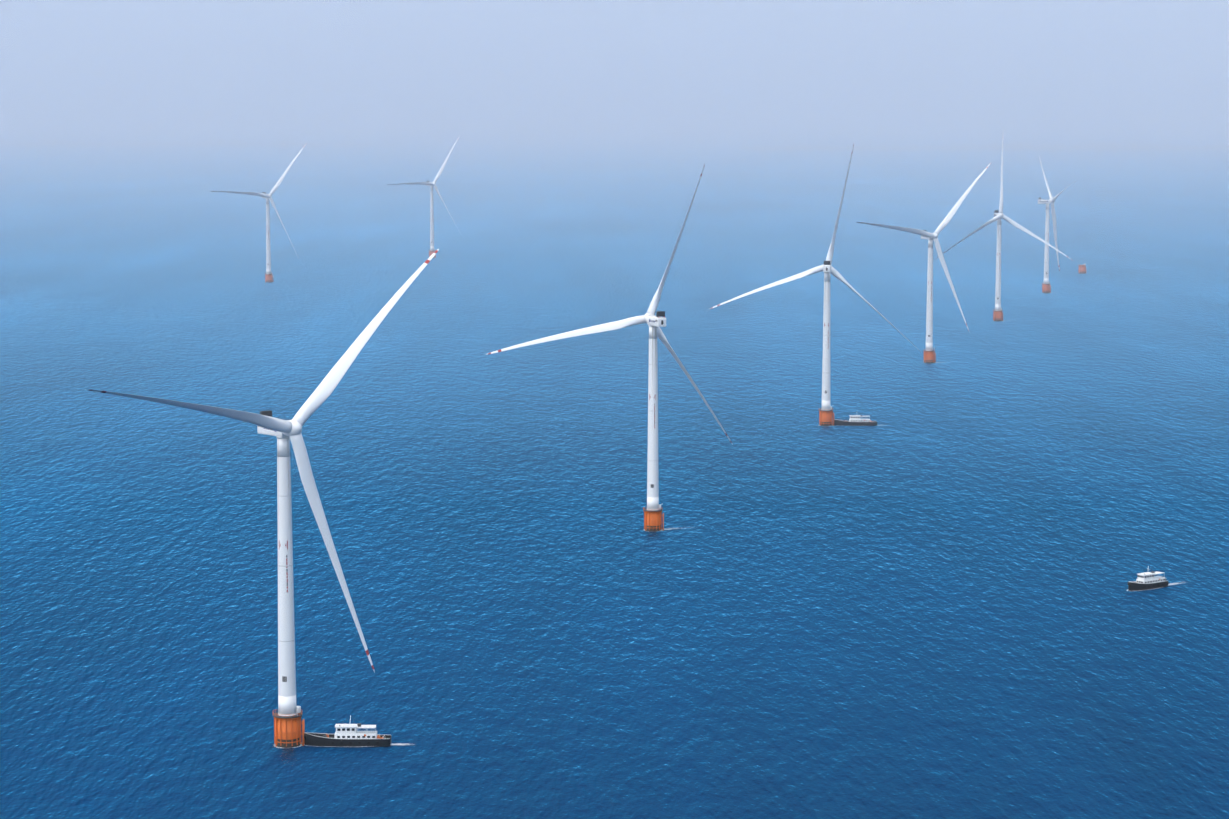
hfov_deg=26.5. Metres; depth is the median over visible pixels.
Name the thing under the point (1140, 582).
work boat
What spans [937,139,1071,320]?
turbine
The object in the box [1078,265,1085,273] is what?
foundation
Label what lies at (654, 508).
turbine
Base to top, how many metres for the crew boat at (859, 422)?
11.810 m
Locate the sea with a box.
[0,123,1228,818]
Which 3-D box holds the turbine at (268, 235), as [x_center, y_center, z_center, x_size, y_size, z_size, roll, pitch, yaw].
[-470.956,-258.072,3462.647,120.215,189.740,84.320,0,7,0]
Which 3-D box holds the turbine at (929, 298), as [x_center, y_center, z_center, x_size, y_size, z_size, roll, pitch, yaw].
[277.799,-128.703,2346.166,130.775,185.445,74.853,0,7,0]
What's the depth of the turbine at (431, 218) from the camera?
4066.39 m
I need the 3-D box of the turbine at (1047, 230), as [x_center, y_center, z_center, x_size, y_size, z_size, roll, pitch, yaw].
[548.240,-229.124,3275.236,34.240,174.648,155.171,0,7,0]
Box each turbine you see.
[85,249,438,747]
[212,143,306,282]
[388,137,460,257]
[487,164,731,530]
[710,145,919,425]
[857,163,990,362]
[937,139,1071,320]
[1038,156,1069,292]
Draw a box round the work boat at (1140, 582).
[1128,566,1168,590]
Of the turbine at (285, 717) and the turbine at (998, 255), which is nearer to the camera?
the turbine at (285, 717)
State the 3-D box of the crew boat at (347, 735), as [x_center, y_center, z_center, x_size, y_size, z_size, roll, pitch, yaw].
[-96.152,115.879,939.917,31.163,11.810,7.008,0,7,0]
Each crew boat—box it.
[304,715,390,746]
[834,413,876,425]
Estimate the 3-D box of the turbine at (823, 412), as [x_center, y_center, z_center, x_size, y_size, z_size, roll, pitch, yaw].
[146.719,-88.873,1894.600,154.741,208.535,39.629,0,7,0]

